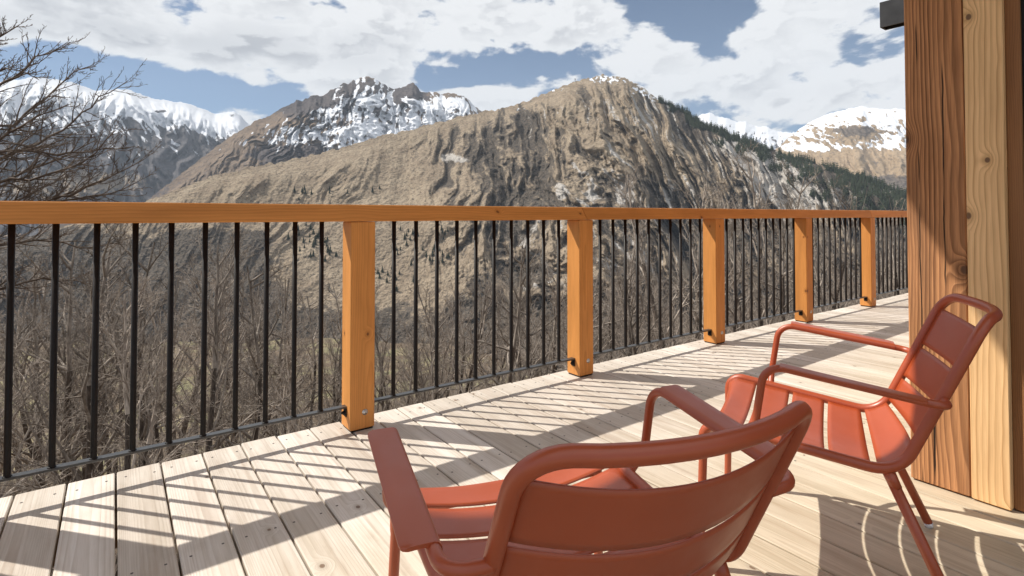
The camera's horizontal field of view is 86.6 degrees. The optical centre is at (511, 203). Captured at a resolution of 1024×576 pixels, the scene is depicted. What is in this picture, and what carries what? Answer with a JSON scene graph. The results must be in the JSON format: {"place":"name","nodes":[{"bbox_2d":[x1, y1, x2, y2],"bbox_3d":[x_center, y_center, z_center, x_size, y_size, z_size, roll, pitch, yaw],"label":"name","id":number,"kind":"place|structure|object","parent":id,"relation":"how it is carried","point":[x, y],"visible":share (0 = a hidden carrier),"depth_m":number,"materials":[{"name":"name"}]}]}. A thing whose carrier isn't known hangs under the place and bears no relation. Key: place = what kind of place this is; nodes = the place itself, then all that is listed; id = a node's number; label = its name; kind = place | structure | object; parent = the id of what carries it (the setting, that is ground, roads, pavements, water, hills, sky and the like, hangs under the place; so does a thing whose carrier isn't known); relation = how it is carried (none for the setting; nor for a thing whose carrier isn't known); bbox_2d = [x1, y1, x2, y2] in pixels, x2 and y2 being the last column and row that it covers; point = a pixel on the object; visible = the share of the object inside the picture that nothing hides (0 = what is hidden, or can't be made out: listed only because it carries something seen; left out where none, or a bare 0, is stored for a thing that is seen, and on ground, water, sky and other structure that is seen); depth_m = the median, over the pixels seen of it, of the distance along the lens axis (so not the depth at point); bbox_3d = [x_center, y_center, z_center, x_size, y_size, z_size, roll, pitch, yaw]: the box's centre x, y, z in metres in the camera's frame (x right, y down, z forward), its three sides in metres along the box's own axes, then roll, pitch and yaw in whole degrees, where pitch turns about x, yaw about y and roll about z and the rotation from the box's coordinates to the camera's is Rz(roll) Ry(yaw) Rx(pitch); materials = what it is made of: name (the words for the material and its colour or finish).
{"place":"outdoors","nodes":[
{"label":"outdoors","id":0,"kind":"place"},
{"bbox_2d":[0,77,249,239],"bbox_3d":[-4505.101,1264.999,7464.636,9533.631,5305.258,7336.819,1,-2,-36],"label":"mountain","id":1,"kind":"structure","parent":0,"point":[189,135],"depth_m":5758.36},
{"bbox_2d":[38,76,481,234],"bbox_3d":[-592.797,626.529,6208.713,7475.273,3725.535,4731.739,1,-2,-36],"label":"mountain","id":2,"kind":"structure","parent":0,"point":[361,109],"depth_m":4521.76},
{"bbox_2d":[0,338,534,561],"bbox_3d":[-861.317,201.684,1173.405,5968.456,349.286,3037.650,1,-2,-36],"label":"hillside","id":3,"kind":"structure","parent":0,"point":[327,362],"depth_m":1160.72,"materials":[{"name":"brown plant"}]},
{"bbox_2d":[0,254,61,482],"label":"bare tree","id":4,"kind":"object","parent":3,"relation":"on","point":[18,314],"visible":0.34,"depth_m":38.04,"materials":[{"name":"brown plant"}]},
{"bbox_2d":[0,318,66,498],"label":"shrub","id":5,"kind":"object","parent":3,"relation":"on","point":[14,353],"visible":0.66,"depth_m":10.00,"materials":[{"name":"brown plant"}]},
{"bbox_2d":[0,370,75,497],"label":"bare tree","id":6,"kind":"object","parent":3,"relation":"on","point":[33,448],"visible":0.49,"depth_m":13.73,"materials":[{"name":"brown plant"}]},
{"bbox_2d":[0,358,101,497],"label":"shrub","id":7,"kind":"object","parent":3,"relation":"on","point":[21,446],"visible":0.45,"depth_m":14.38,"materials":[{"name":"brown plant"}]},
{"bbox_2d":[0,232,101,497],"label":"bare tree","id":8,"kind":"object","parent":3,"relation":"on","point":[2,411],"visible":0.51,"depth_m":12.56,"materials":[{"name":"brown plant"}]},
{"bbox_2d":[0,242,107,485],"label":"bare tree","id":9,"kind":"object","parent":3,"relation":"on","point":[36,364],"visible":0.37,"depth_m":28.47,"materials":[{"name":"brown plant"}]},
{"bbox_2d":[0,284,109,569],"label":"bare tree","id":10,"kind":"object","parent":3,"relation":"on","point":[25,429],"visible":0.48,"depth_m":20.08,"materials":[{"name":"brown plant"}]},
{"bbox_2d":[0,263,115,466],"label":"bare tree","id":11,"kind":"object","parent":3,"relation":"on","point":[42,315],"visible":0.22,"depth_m":34.74,"materials":[{"name":"brown plant"}]},
{"bbox_2d":[0,318,123,491],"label":"shrub","id":12,"kind":"object","parent":3,"relation":"on","point":[64,377],"visible":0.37,"depth_m":19.73,"materials":[{"name":"brown plant"}]},
{"bbox_2d":[0,256,142,480],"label":"bare tree","id":13,"kind":"object","parent":3,"relation":"on","point":[76,388],"visible":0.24,"depth_m":31.23,"materials":[{"name":"brown plant"}]},
{"bbox_2d":[0,14,162,299],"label":"bare tree","id":14,"kind":"object","parent":3,"relation":"on","point":[30,148],"visible":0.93,"depth_m":5.55,"materials":[{"name":"brown plant"}]},
{"bbox_2d":[0,223,165,498],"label":"bare tree","id":15,"kind":"object","parent":3,"relation":"on","point":[90,468],"visible":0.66,"depth_m":11.03,"materials":[{"name":"brown plant"}]},
{"bbox_2d":[30,314,139,475],"bbox_3d":[-26.100,13.719,35.383,5.548,14.197,6.929,0,-1,22],"label":"shrub","id":16,"kind":"object","parent":3,"relation":"on","point":[100,467],"visible":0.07,"depth_m":34.67,"materials":[{"name":"brown plant"}]},
{"bbox_2d":[0,231,174,493],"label":"bare tree","id":17,"kind":"object","parent":3,"relation":"on","point":[68,367],"visible":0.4,"depth_m":18.71,"materials":[{"name":"brown plant"}]},
{"bbox_2d":[16,257,158,487],"bbox_3d":[-15.067,7.647,18.895,4.059,11.766,4.397,0,-1,1],"label":"bare tree","id":18,"kind":"object","parent":3,"relation":"on","point":[82,475],"visible":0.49,"depth_m":19.17,"materials":[{"name":"brown plant"}]},
{"bbox_2d":[13,300,179,477],"bbox_3d":[-18.826,9.936,24.996,6.368,11.629,4.816,1,-1,-32],"label":"shrub","id":19,"kind":"object","parent":3,"relation":"on","point":[59,363],"visible":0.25,"depth_m":23.28,"materials":[{"name":"brown plant"}]},
{"bbox_2d":[13,257,189,453],"bbox_3d":[-19.519,9.450,26.225,6.693,13.713,5.359,0,-1,1],"label":"bare tree","id":20,"kind":"object","parent":3,"relation":"on","point":[109,277],"visible":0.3,"depth_m":26.33,"materials":[{"name":"brown plant"}]},
{"bbox_2d":[14,321,207,575],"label":"bare tree","id":21,"kind":"object","parent":3,"relation":"on","point":[158,392],"visible":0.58,"depth_m":11.24,"materials":[{"name":"brown plant"}]},
{"bbox_2d":[0,273,244,509],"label":"bare tree","id":22,"kind":"object","parent":3,"relation":"on","point":[128,465],"visible":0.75,"depth_m":10.18,"materials":[{"name":"brown plant"}]},
{"bbox_2d":[59,223,210,465],"bbox_3d":[-12.564,6.331,18.479,4.235,12.278,4.588,1,-1,-31],"label":"bare tree","id":23,"kind":"object","parent":3,"relation":"on","point":[144,430],"visible":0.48,"depth_m":17.93,"materials":[{"name":"brown plant"}]},
{"bbox_2d":[78,258,198,462],"bbox_3d":[-22.602,11.590,34.795,8.916,16.283,6.744,0,-1,20],"label":"bare tree","id":24,"kind":"object","parent":3,"relation":"on","point":[106,286],"visible":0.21,"depth_m":34.12,"materials":[{"name":"brown plant"}]},
{"bbox_2d":[108,267,192,458],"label":"bare tree","id":25,"kind":"object","parent":3,"relation":"on","point":[150,335],"visible":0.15,"depth_m":47.94,"materials":[{"name":"brown plant"}]},
{"bbox_2d":[104,324,210,481],"bbox_3d":[-9.734,6.856,14.992,2.588,6.887,3.863,1,-2,-40],"label":"shrub","id":26,"kind":"object","parent":3,"relation":"on","point":[156,426],"visible":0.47,"depth_m":14.88,"materials":[{"name":"brown plant"}]},
{"bbox_2d":[122,277,210,460],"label":"bare tree","id":27,"kind":"object","parent":3,"relation":"on","point":[153,321],"visible":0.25,"depth_m":51.84,"materials":[{"name":"brown plant"}]},
{"bbox_2d":[136,257,211,456],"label":"bare tree","id":28,"kind":"object","parent":3,"relation":"on","point":[183,376],"visible":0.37,"depth_m":31.52,"materials":[{"name":"brown plant"}]},
{"bbox_2d":[60,228,323,480],"bbox_3d":[-6.510,4.485,11.319,3.260,7.871,4.310,-1,-1,26],"label":"bare tree","id":29,"kind":"object","parent":3,"relation":"on","point":[215,363],"visible":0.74,"depth_m":12.24,"materials":[{"name":"brown plant"}]},
{"bbox_2d":[117,224,278,459],"bbox_3d":[-13.094,7.244,22.568,5.592,13.165,4.666,0,-1,19],"label":"bare tree","id":30,"kind":"object","parent":3,"relation":"on","point":[184,428],"visible":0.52,"depth_m":22.89,"materials":[{"name":"brown plant"}]},
{"bbox_2d":[159,323,244,454],"bbox_3d":[-22.862,14.693,38.548,5.189,13.277,6.480,0,-1,20],"label":"shrub","id":31,"kind":"object","parent":3,"relation":"on","point":[193,384],"visible":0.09,"depth_m":39.01,"materials":[{"name":"brown plant"}]},
{"bbox_2d":[159,308,274,458],"bbox_3d":[-8.245,6.312,14.946,2.778,7.436,2.565,-1,-1,27],"label":"shrub","id":32,"kind":"object","parent":3,"relation":"on","point":[220,369],"visible":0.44,"depth_m":14.73,"materials":[{"name":"brown plant"}]},
{"bbox_2d":[173,338,269,456],"bbox_3d":[-12.519,10.091,24.418,3.070,8.168,4.582,-1,-2,39],"label":"shrub","id":33,"kind":"object","parent":3,"relation":"on","point":[224,395],"visible":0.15,"depth_m":24.22,"materials":[{"name":"brown plant"}]},
{"bbox_2d":[177,249,276,444],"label":"bare tree","id":34,"kind":"object","parent":3,"relation":"on","point":[221,335],"visible":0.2,"depth_m":26.21,"materials":[{"name":"brown plant"}]},
{"bbox_2d":[180,247,275,412],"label":"bare tree","id":35,"kind":"object","parent":3,"relation":"on","point":[241,303],"visible":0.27,"depth_m":28.80,"materials":[{"name":"brown plant"}]},
{"bbox_2d":[160,251,296,448],"bbox_3d":[-11.420,7.628,22.688,5.386,11.120,3.138,0,-1,4],"label":"bare tree","id":36,"kind":"object","parent":3,"relation":"on","point":[208,366],"visible":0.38,"depth_m":22.59,"materials":[{"name":"brown plant"}]},
{"bbox_2d":[172,248,341,445],"bbox_3d":[-6.110,5.159,13.676,3.914,8.020,3.134,0,-1,-4],"label":"bare tree","id":37,"kind":"object","parent":3,"relation":"on","point":[258,379],"visible":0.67,"depth_m":13.64,"materials":[{"name":"brown plant"}]},
{"bbox_2d":[219,260,298,439],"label":"bare tree","id":38,"kind":"object","parent":3,"relation":"on","point":[258,288],"visible":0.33,"depth_m":49.95,"materials":[{"name":"brown plant"}]},
{"bbox_2d":[209,278,309,439],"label":"bare tree","id":39,"kind":"object","parent":3,"relation":"on","point":[254,301],"visible":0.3,"depth_m":25.22,"materials":[{"name":"brown plant"}]},
{"bbox_2d":[209,296,311,436],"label":"bare tree","id":40,"kind":"object","parent":3,"relation":"on","point":[251,332],"visible":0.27,"depth_m":25.59,"materials":[{"name":"brown plant"}]},
{"bbox_2d":[224,332,305,446],"bbox_3d":[-10.364,8.928,21.349,4.173,7.622,3.157,-1,-1,31],"label":"shrub","id":41,"kind":"object","parent":3,"relation":"on","point":[264,434],"visible":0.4,"depth_m":21.42,"materials":[{"name":"brown plant"}]},
{"bbox_2d":[219,314,333,437],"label":"bare tree","id":42,"kind":"object","parent":3,"relation":"on","point":[299,352],"visible":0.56,"depth_m":20.52,"materials":[{"name":"brown plant"}]},
{"bbox_2d":[239,327,317,434],"bbox_3d":[-4.127,5.026,10.673,1.844,5.203,2.210,0,-1,3],"label":"shrub","id":43,"kind":"object","parent":3,"relation":"on","point":[295,427],"visible":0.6,"depth_m":10.62,"materials":[{"name":"brown plant"}]},
{"bbox_2d":[225,267,341,438],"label":"bare tree","id":44,"kind":"object","parent":3,"relation":"on","point":[280,344],"visible":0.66,"depth_m":21.80,"materials":[{"name":"brown plant"}]},
{"bbox_2d":[247,281,332,428],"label":"bare tree","id":45,"kind":"object","parent":3,"relation":"on","point":[281,298],"visible":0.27,"depth_m":34.88,"materials":[{"name":"brown plant"}]},
{"bbox_2d":[262,290,328,431],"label":"bare tree","id":46,"kind":"object","parent":3,"relation":"on","point":[288,317],"visible":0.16,"depth_m":37.16,"materials":[{"name":"brown plant"}]},
{"bbox_2d":[267,301,341,433],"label":"bare tree","id":47,"kind":"object","parent":3,"relation":"on","point":[338,392],"visible":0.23,"depth_m":18.86,"materials":[{"name":"brown plant"}]},
{"bbox_2d":[269,285,341,426],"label":"bare tree","id":48,"kind":"object","parent":3,"relation":"on","point":[313,346],"visible":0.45,"depth_m":29.61,"materials":[{"name":"brown plant"}]},
{"bbox_2d":[301,320,341,422],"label":"bare tree","id":49,"kind":"object","parent":3,"relation":"on","point":[337,357],"visible":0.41,"depth_m":28.02,"materials":[{"name":"brown plant"}]},
{"bbox_2d":[306,278,374,421],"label":"bare tree","id":50,"kind":"object","parent":3,"relation":"on","point":[339,323],"visible":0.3,"depth_m":38.36,"materials":[{"name":"brown plant"}]},
{"bbox_2d":[374,321,419,411],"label":"bare tree","id":51,"kind":"object","parent":3,"relation":"on","point":[381,377],"visible":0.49,"depth_m":22.25,"materials":[{"name":"brown plant"}]},
{"bbox_2d":[374,284,424,410],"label":"bare tree","id":52,"kind":"object","parent":3,"relation":"on","point":[377,343],"visible":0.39,"depth_m":36.27,"materials":[{"name":"brown plant"}]},
{"bbox_2d":[374,311,445,412],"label":"bare tree","id":53,"kind":"object","parent":3,"relation":"on","point":[412,343],"visible":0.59,"depth_m":20.16,"materials":[{"name":"brown plant"}]},
{"bbox_2d":[395,308,441,402],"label":"bare tree","id":54,"kind":"object","parent":3,"relation":"on","point":[422,347],"visible":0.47,"depth_m":39.68,"materials":[{"name":"brown plant"}]},
{"bbox_2d":[396,337,445,405],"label":"bare tree","id":55,"kind":"object","parent":3,"relation":"on","point":[422,384],"visible":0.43,"depth_m":14.11,"materials":[{"name":"brown plant"}]},
{"bbox_2d":[396,298,472,402],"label":"bare tree","id":56,"kind":"object","parent":3,"relation":"on","point":[447,349],"visible":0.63,"depth_m":25.57,"materials":[{"name":"brown plant"}]},
{"bbox_2d":[407,302,471,404],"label":"bare tree","id":57,"kind":"object","parent":3,"relation":"on","point":[441,379],"visible":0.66,"depth_m":17.10,"materials":[{"name":"brown plant"}]},
{"bbox_2d":[407,277,472,380],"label":"bare tree","id":58,"kind":"object","parent":3,"relation":"on","point":[429,325],"visible":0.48,"depth_m":42.35,"materials":[{"name":"brown plant"}]},
{"bbox_2d":[404,332,479,405],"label":"bare tree","id":59,"kind":"object","parent":3,"relation":"on","point":[432,382],"visible":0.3,"depth_m":11.47,"materials":[{"name":"brown plant"}]},
{"bbox_2d":[421,285,473,397],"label":"bare tree","id":60,"kind":"object","parent":3,"relation":"on","point":[449,368],"visible":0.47,"depth_m":40.88,"materials":[{"name":"brown plant"}]},
{"bbox_2d":[0,191,907,512],"bbox_3d":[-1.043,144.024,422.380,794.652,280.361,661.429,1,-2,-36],"label":"woods","id":61,"kind":"object","parent":3,"relation":"on","point":[500,359],"visible":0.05,"depth_m":69.45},
{"bbox_2d":[424,264,504,393],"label":"bare tree","id":62,"kind":"object","parent":3,"relation":"on","point":[482,317],"visible":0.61,"depth_m":29.84,"materials":[{"name":"brown plant"}]},
{"bbox_2d":[425,277,507,393],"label":"bare tree","id":63,"kind":"object","parent":3,"relation":"on","point":[463,350],"visible":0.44,"depth_m":38.83,"materials":[{"name":"brown plant"}]},
{"bbox_2d":[433,274,506,392],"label":"bare tree","id":64,"kind":"object","parent":3,"relation":"on","point":[489,357],"visible":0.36,"depth_m":53.37,"materials":[{"name":"brown plant"}]},
{"bbox_2d":[51,271,905,575],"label":"undergrowth","id":65,"kind":"object","parent":3,"relation":"on","point":[383,409],"depth_m":9.79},
{"bbox_2d":[446,239,552,387],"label":"bare tree","id":66,"kind":"object","parent":3,"relation":"on","point":[515,339],"visible":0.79,"depth_m":12.93,"materials":[{"name":"brown plant"}]},
{"bbox_2d":[462,275,540,387],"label":"bare tree","id":67,"kind":"object","parent":3,"relation":"on","point":[504,358],"visible":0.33,"depth_m":30.48,"materials":[{"name":"brown plant"}]},
{"bbox_2d":[480,274,522,378],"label":"bare tree","id":68,"kind":"object","parent":3,"relation":"on","point":[499,295],"visible":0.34,"depth_m":59.66,"materials":[{"name":"brown plant"}]},
{"bbox_2d":[484,277,550,387],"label":"bare tree","id":69,"kind":"object","parent":3,"relation":"on","point":[501,341],"visible":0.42,"depth_m":26.36,"materials":[{"name":"brown plant"}]},
{"bbox_2d":[478,256,566,388],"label":"bare tree","id":70,"kind":"object","parent":3,"relation":"on","point":[530,303],"visible":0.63,"depth_m":20.75,"materials":[{"name":"brown plant"}]},
{"bbox_2d":[502,262,605,373],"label":"bare tree","id":71,"kind":"object","parent":3,"relation":"on","point":[553,293],"visible":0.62,"depth_m":27.07,"materials":[{"name":"brown plant"}]},
{"bbox_2d":[547,275,615,370],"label":"bare tree","id":72,"kind":"object","parent":3,"relation":"on","point":[562,356],"visible":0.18,"depth_m":12.61,"materials":[{"name":"brown plant"}]},
{"bbox_2d":[547,273,623,362],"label":"bare tree","id":73,"kind":"object","parent":3,"relation":"on","point":[596,285],"visible":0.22,"depth_m":34.19,"materials":[{"name":"brown plant"}]},
{"bbox_2d":[547,244,633,372],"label":"bare tree","id":74,"kind":"object","parent":3,"relation":"on","point":[608,322],"visible":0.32,"depth_m":18.83,"materials":[{"name":"brown plant"}]},
{"bbox_2d":[593,260,647,360],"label":"bare tree","id":75,"kind":"object","parent":3,"relation":"on","point":[610,310],"visible":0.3,"depth_m":43.22,"materials":[{"name":"brown plant"}]},
{"bbox_2d":[593,201,664,356],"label":"bare tree","id":76,"kind":"object","parent":3,"relation":"on","point":[631,290],"visible":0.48,"depth_m":26.38,"materials":[{"name":"brown plant"}]},
{"bbox_2d":[605,260,658,354],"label":"bare tree","id":77,"kind":"object","parent":3,"relation":"on","point":[621,287],"visible":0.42,"depth_m":33.75,"materials":[{"name":"brown plant"}]},
{"bbox_2d":[605,252,665,357],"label":"bare tree","id":78,"kind":"object","parent":3,"relation":"on","point":[634,309],"visible":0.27,"depth_m":30.12,"materials":[{"name":"brown plant"}]},
{"bbox_2d":[593,246,684,361],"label":"bare tree","id":79,"kind":"object","parent":3,"relation":"on","point":[633,339],"visible":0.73,"depth_m":16.71,"materials":[{"name":"brown plant"}]},
{"bbox_2d":[606,163,702,348],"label":"bare tree","id":80,"kind":"object","parent":3,"relation":"on","point":[630,198],"visible":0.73,"depth_m":22.30,"materials":[{"name":"brown plant"}]},
{"bbox_2d":[639,277,698,351],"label":"bare tree","id":81,"kind":"object","parent":3,"relation":"on","point":[673,316],"visible":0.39,"depth_m":27.23,"materials":[{"name":"brown plant"}]},
{"bbox_2d":[665,170,741,340],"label":"bare tree","id":82,"kind":"object","parent":3,"relation":"on","point":[697,286],"visible":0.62,"depth_m":30.54,"materials":[{"name":"brown plant"}]},
{"bbox_2d":[664,187,756,340],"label":"bare tree","id":83,"kind":"object","parent":3,"relation":"on","point":[731,272],"visible":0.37,"depth_m":23.25,"materials":[{"name":"brown plant"}]},
{"bbox_2d":[693,219,776,332],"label":"bare tree","id":84,"kind":"object","parent":3,"relation":"on","point":[740,271],"visible":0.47,"depth_m":18.48,"materials":[{"name":"brown plant"}]},
{"bbox_2d":[694,175,791,330],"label":"bare tree","id":85,"kind":"object","parent":3,"relation":"on","point":[714,207],"visible":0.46,"depth_m":31.85,"materials":[{"name":"brown plant"}]},
{"bbox_2d":[722,140,827,326],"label":"bare tree","id":86,"kind":"object","parent":3,"relation":"on","point":[747,231],"visible":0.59,"depth_m":24.48,"materials":[{"name":"brown plant"}]},
{"bbox_2d":[729,197,827,328],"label":"bare tree","id":87,"kind":"object","parent":3,"relation":"on","point":[783,276],"visible":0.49,"depth_m":21.90,"materials":[{"name":"brown plant"}]},
{"bbox_2d":[755,157,833,290],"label":"bare tree","id":88,"kind":"object","parent":3,"relation":"on","point":[798,204],"visible":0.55,"depth_m":31.75,"materials":[{"name":"brown plant"}]},
{"bbox_2d":[783,219,858,311],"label":"bare tree","id":89,"kind":"object","parent":3,"relation":"on","point":[822,309],"visible":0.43,"depth_m":19.00,"materials":[{"name":"brown plant"}]},
{"bbox_2d":[805,174,889,310],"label":"bare tree","id":90,"kind":"object","parent":3,"relation":"on","point":[843,263],"visible":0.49,"depth_m":26.36,"materials":[{"name":"brown plant"}]},
{"bbox_2d":[842,197,902,299],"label":"bare tree","id":91,"kind":"object","parent":3,"relation":"on","point":[878,298],"visible":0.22,"depth_m":26.89,"materials":[{"name":"brown plant"}]},
{"bbox_2d":[876,222,906,299],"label":"bare tree","id":92,"kind":"object","parent":3,"relation":"on","point":[894,294],"visible":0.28,"depth_m":22.19,"materials":[{"name":"brown plant"}]},
{"bbox_2d":[0,0,904,132],"label":"sky","id":93,"kind":"structure","parent":0,"point":[778,65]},
{"bbox_2d":[0,74,907,374],"bbox_3d":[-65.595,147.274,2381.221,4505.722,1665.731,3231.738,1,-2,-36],"label":"mountain","id":94,"kind":"structure","parent":0,"point":[572,144],"depth_m":1881.54,"materials":[{"name":"brown stone"}]},
{"bbox_2d":[658,95,906,235],"bbox_3d":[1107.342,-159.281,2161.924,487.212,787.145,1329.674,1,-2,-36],"label":"conifer forest","id":95,"kind":"object","parent":94,"relation":"on","point":[695,121],"visible":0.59,"depth_m":2140.54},
{"bbox_2d":[0,293,1023,575],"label":"deck","id":96,"kind":"structure","parent":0,"point":[306,503],"depth_m":1.93,"materials":[{"name":"brown wood"}]},
{"bbox_2d":[0,201,907,481],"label":"railing","id":97,"kind":"object","parent":96,"relation":"on","point":[358,341],"visible":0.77,"depth_m":2.62,"materials":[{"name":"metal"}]},
{"bbox_2d":[368,385,812,575],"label":"armchair","id":98,"kind":"object","parent":96,"relation":"on","point":[542,517],"visible":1,"depth_m":0.69,"materials":[{"name":"painted metal"}]},
{"bbox_2d":[698,293,1002,575],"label":"armchair","id":99,"kind":"object","parent":96,"relation":"on","point":[955,341],"visible":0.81,"depth_m":1.57,"materials":[{"name":"painted metal"}]},
{"bbox_2d":[880,0,1023,511],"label":"chalet","id":100,"kind":"object","parent":96,"relation":"on","point":[964,85],"visible":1,"depth_m":1.87,"materials":[{"name":"brown wood"}]},
{"bbox_2d":[1021,0,1023,130],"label":"window","id":101,"kind":"structure","parent":100,"relation":"in","point":[1022,1],"depth_m":1.80,"materials":[{"name":"black paint"}]},
{"bbox_2d":[698,112,794,149],"bbox_3d":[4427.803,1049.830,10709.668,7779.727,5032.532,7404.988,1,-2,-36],"label":"mountain","id":102,"kind":"structure","parent":0,"point":[768,136],"depth_m":8524.08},
{"bbox_2d":[775,106,906,190],"bbox_3d":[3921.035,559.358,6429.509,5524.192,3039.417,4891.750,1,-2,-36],"label":"mountain","id":103,"kind":"structure","parent":0,"point":[871,141],"depth_m":4955.05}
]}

